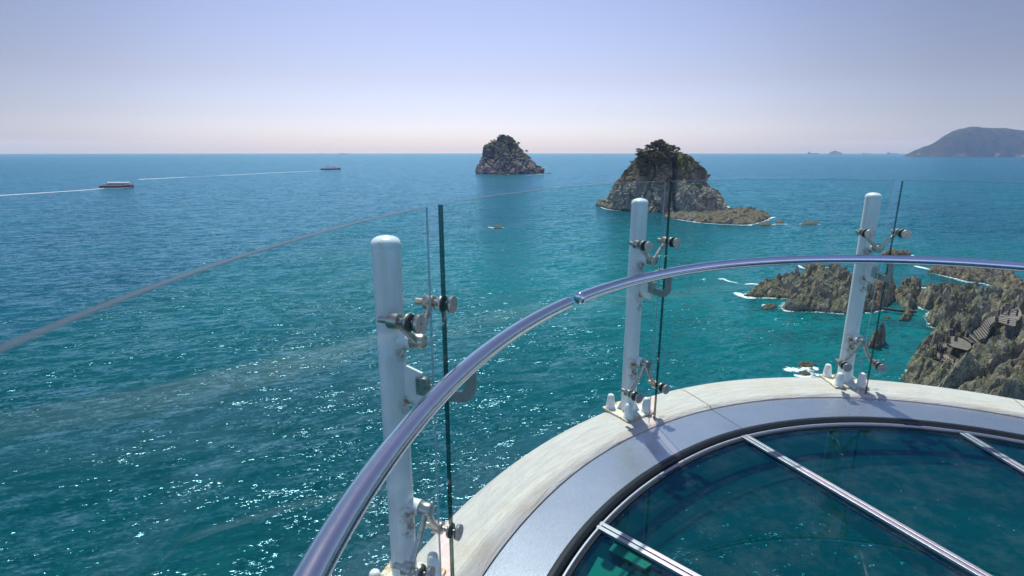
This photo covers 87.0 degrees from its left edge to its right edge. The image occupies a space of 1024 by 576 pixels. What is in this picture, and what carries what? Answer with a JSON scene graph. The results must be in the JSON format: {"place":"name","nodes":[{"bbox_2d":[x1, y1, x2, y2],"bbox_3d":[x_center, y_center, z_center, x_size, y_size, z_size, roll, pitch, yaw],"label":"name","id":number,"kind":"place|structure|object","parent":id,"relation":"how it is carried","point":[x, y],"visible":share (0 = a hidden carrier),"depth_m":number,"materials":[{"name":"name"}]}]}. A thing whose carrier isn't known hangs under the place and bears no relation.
{"place":"outdoors","nodes":[
{"label":"outdoors","id":0,"kind":"place"},
{"bbox_2d":[0,153,1023,575],"bbox_3d":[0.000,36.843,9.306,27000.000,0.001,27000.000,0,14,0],"label":"sea","id":1,"kind":"structure","parent":0,"point":[222,419],"depth_m":126.78,"materials":[{"name":"liquid"}]},
{"bbox_2d":[0,188,103,195],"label":"wake","id":2,"kind":"object","parent":1,"relation":"on","point":[48,192],"visible":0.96,"depth_m":518.34,"materials":[{"name":"white liquid"}]},
{"bbox_2d":[99,182,133,186],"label":"excursion boat","id":3,"kind":"object","parent":1,"relation":"on","point":[116,184],"visible":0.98,"depth_m":593.25,"materials":[{"name":"white paint"}]},
{"bbox_2d":[320,166,340,169],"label":"excursion boat","id":4,"kind":"object","parent":1,"relation":"on","point":[330,168],"visible":1,"depth_m":1181.57,"materials":[{"name":"white paint"}]},
{"bbox_2d":[475,135,544,174],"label":"rocky islet","id":5,"kind":"object","parent":1,"relation":"in","point":[503,154],"visible":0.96,"depth_m":970.67,"materials":[{"name":"grey stone"}]},
{"bbox_2d":[596,198,621,210],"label":"rock shelf","id":6,"kind":"object","parent":1,"relation":"in","point":[601,203],"visible":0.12,"depth_m":381.18,"materials":[{"name":"grey stone"}]},
{"bbox_2d":[607,149,726,212],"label":"rocky islet","id":7,"kind":"object","parent":1,"relation":"in","point":[687,194],"visible":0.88,"depth_m":355.37,"materials":[{"name":"grey stone"}]},
{"bbox_2d":[657,139,665,147],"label":"pine tree","id":8,"kind":"object","parent":7,"relation":"on","point":[662,141],"visible":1,"depth_m":361.14,"materials":[{"name":"green plant"}]},
{"bbox_2d":[664,206,770,224],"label":"rock shelf","id":9,"kind":"object","parent":1,"relation":"in","point":[741,215],"visible":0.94,"depth_m":313.34,"materials":[{"name":"stone"}]},
{"bbox_2d":[734,292,754,298],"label":"surf","id":10,"kind":"structure","parent":1,"relation":"on","point":[739,294],"depth_m":146.88,"materials":[{"name":"white liquid"}]},
{"bbox_2d":[758,222,772,225],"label":"sea rock","id":11,"kind":"object","parent":1,"relation":"in","point":[764,223],"visible":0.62,"depth_m":288.74,"materials":[{"name":"stone"}]},
{"bbox_2d":[760,303,776,309],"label":"sea rock","id":12,"kind":"object","parent":1,"relation":"in","point":[768,306],"visible":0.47,"depth_m":135.03,"materials":[{"name":"grey stone"}]},
{"bbox_2d":[784,367,818,372],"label":"surf","id":13,"kind":"structure","parent":1,"relation":"on","point":[797,369],"depth_m":96.96,"materials":[{"name":"white liquid"}]},
{"bbox_2d":[799,370,810,375],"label":"sea rock","id":14,"kind":"object","parent":1,"relation":"in","point":[805,373],"visible":0.25,"depth_m":94.78,"materials":[{"name":"stone"}]},
{"bbox_2d":[794,372,818,376],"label":"surf","id":15,"kind":"structure","parent":1,"relation":"on","point":[812,373],"depth_m":94.36,"materials":[{"name":"white liquid"}]},
{"bbox_2d":[798,361,816,367],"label":"sea rock","id":16,"kind":"object","parent":1,"relation":"in","point":[805,364],"visible":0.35,"depth_m":98.63,"materials":[{"name":"grey stone"}]},
{"bbox_2d":[800,221,818,224],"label":"sea rock","id":17,"kind":"object","parent":1,"relation":"in","point":[807,223],"visible":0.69,"depth_m":292.47,"materials":[{"name":"stone"}]},
{"bbox_2d":[803,264,825,266],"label":"sea rock","id":18,"kind":"object","parent":1,"relation":"in","point":[822,265],"visible":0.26,"depth_m":183.36,"materials":[{"name":"stone"}]},
{"bbox_2d":[744,264,896,313],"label":"rock outcrop","id":19,"kind":"object","parent":1,"relation":"in","point":[812,288],"visible":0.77,"depth_m":142.03,"materials":[{"name":"grey stone"}]},
{"bbox_2d":[829,151,842,153],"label":"rocky islet","id":20,"kind":"object","parent":1,"relation":"in","point":[834,152],"visible":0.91,"depth_m":7911.96,"materials":[{"name":"grey stone"}]},
{"bbox_2d":[868,322,885,349],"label":"sea rock","id":21,"kind":"object","parent":1,"relation":"in","point":[880,338],"visible":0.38,"depth_m":108.12,"materials":[{"name":"grey stone"}]},
{"bbox_2d":[881,248,910,255],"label":"sea rock","id":22,"kind":"object","parent":1,"relation":"in","point":[903,252],"visible":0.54,"depth_m":203.16,"materials":[{"name":"stone"}]},
{"bbox_2d":[899,307,913,320],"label":"sea rock","id":23,"kind":"object","parent":1,"relation":"in","point":[908,314],"visible":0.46,"depth_m":125.80,"materials":[{"name":"grey stone"}]},
{"bbox_2d":[882,307,916,312],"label":"pipe","id":24,"kind":"object","parent":23,"relation":"on","point":[898,310],"visible":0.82,"depth_m":130.45,"materials":[{"name":"grey metal"}]},
{"bbox_2d":[895,275,921,308],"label":"rock outcrop","id":25,"kind":"object","parent":1,"relation":"in","point":[908,291],"visible":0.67,"depth_m":140.78,"materials":[{"name":"grey stone"}]},
{"bbox_2d":[928,266,1023,290],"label":"rock outcrop","id":26,"kind":"object","parent":1,"relation":"in","point":[1004,279],"visible":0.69,"depth_m":163.76,"materials":[{"name":"stone"}]},
{"bbox_2d":[0,0,1023,153],"label":"sky","id":27,"kind":"structure","parent":0,"point":[77,76],"materials":[{"name":"blue"}]},
{"bbox_2d":[417,377,1023,575],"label":"lookout deck","id":28,"kind":"structure","parent":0,"point":[801,476],"depth_m":2.95,"materials":[{"name":"concrete"}]},
{"bbox_2d":[0,207,441,575],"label":"glass panel","id":29,"kind":"object","parent":28,"relation":"on","point":[18,340],"visible":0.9,"depth_m":0.85,"materials":[{"name":"blue"}]},
{"bbox_2d":[369,235,476,575],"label":"balustrade post","id":30,"kind":"object","parent":28,"relation":"on","point":[403,385],"visible":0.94,"depth_m":1.97,"materials":[{"name":"white metal"}]},
{"bbox_2d":[291,297,572,575],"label":"handrail","id":31,"kind":"object","parent":30,"relation":"attached to","point":[325,548],"visible":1,"depth_m":1.25,"materials":[{"name":"metal"}]},
{"bbox_2d":[438,181,665,575],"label":"glass panel","id":32,"kind":"object","parent":28,"relation":"on","point":[444,329],"visible":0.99,"depth_m":2.08,"materials":[{"name":"blue"}]},
{"bbox_2d":[602,198,680,422],"bbox_3d":[0.846,0.163,3.475,0.314,1.458,0.422,-9,17,-31],"label":"balustrade post","id":33,"kind":"object","parent":28,"relation":"on","point":[627,408],"visible":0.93,"depth_m":3.50,"materials":[{"name":"white metal"}]},
{"bbox_2d":[574,255,1023,303],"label":"handrail","id":34,"kind":"object","parent":33,"relation":"attached to","point":[586,295],"visible":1,"depth_m":3.47,"materials":[{"name":"metal"}]},
{"bbox_2d":[653,179,893,419],"bbox_3d":[1.733,0.058,3.669,1.661,1.570,0.158,-4,15,-14],"label":"glass panel","id":35,"kind":"object","parent":28,"relation":"on","point":[662,304],"visible":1,"depth_m":3.49,"materials":[{"name":"blue"}]},
{"bbox_2d":[819,192,911,388],"bbox_3d":[2.569,0.054,3.906,0.314,1.458,0.467,1,14,2],"label":"balustrade post","id":36,"kind":"object","parent":28,"relation":"on","point":[853,341],"visible":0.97,"depth_m":3.96,"materials":[{"name":"white metal"}]},
{"bbox_2d":[865,180,1007,392],"bbox_3d":[3.421,0.119,3.458,1.761,1.555,0.196,8,16,28],"label":"glass panel","id":37,"kind":"object","parent":28,"relation":"on","point":[886,274],"visible":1,"depth_m":3.77,"materials":[{"name":"blue"}]},
{"bbox_2d":[900,280,1023,399],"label":"rocky shore","id":38,"kind":"structure","parent":0,"point":[993,364],"depth_m":93.09,"materials":[{"name":"grey stone"}]},
{"bbox_2d":[934,307,1021,362],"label":"boardwalk","id":39,"kind":"structure","parent":38,"relation":"on","point":[981,334],"depth_m":95.19,"materials":[{"name":"grey wood"}]},
{"bbox_2d":[937,340,942,353],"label":"wooden railing","id":40,"kind":"object","parent":39,"relation":"on","point":[939,345],"visible":0.98,"depth_m":94.43,"materials":[{"name":"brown wood"}]},
{"bbox_2d":[937,336,947,342],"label":"wooden railing","id":41,"kind":"object","parent":39,"relation":"attached to","point":[942,338],"visible":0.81,"depth_m":98.00,"materials":[{"name":"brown wood"}]},
{"bbox_2d":[933,348,962,362],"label":"wooden railing","id":42,"kind":"object","parent":39,"relation":"attached to","point":[936,354],"visible":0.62,"depth_m":92.83,"materials":[{"name":"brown wood"}]},
{"bbox_2d":[947,330,949,345],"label":"wooden railing","id":43,"kind":"object","parent":39,"relation":"on","point":[948,336],"visible":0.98,"depth_m":95.97,"materials":[{"name":"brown wood"}]},
{"bbox_2d":[954,330,962,340],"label":"wooden railing","id":44,"kind":"object","parent":39,"relation":"on","point":[961,334],"visible":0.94,"depth_m":98.44,"materials":[{"name":"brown wood"}]},
{"bbox_2d":[962,311,997,337],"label":"wooden railing","id":45,"kind":"object","parent":39,"relation":"on","point":[972,329],"visible":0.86,"depth_m":98.33,"materials":[{"name":"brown wood"}]},
{"bbox_2d":[994,316,1018,329],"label":"wooden railing","id":46,"kind":"object","parent":39,"relation":"attached to","point":[997,318],"visible":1,"depth_m":89.93,"materials":[{"name":"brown wood"}]},
{"bbox_2d":[998,309,1018,315],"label":"wooden railing","id":47,"kind":"object","parent":39,"relation":"on","point":[1009,310],"visible":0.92,"depth_m":93.99,"materials":[{"name":"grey wood"}]},
{"bbox_2d":[1001,299,1023,313],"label":"wooden railing","id":48,"kind":"object","parent":39,"relation":"on","point":[1013,306],"visible":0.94,"depth_m":98.11,"materials":[{"name":"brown wood"}]},
{"bbox_2d":[904,127,1023,156],"bbox_3d":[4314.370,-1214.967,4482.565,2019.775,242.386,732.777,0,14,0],"label":"headland","id":49,"kind":"structure","parent":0,"point":[982,142],"depth_m":4317.05,"materials":[{"name":"stone"}]}
]}

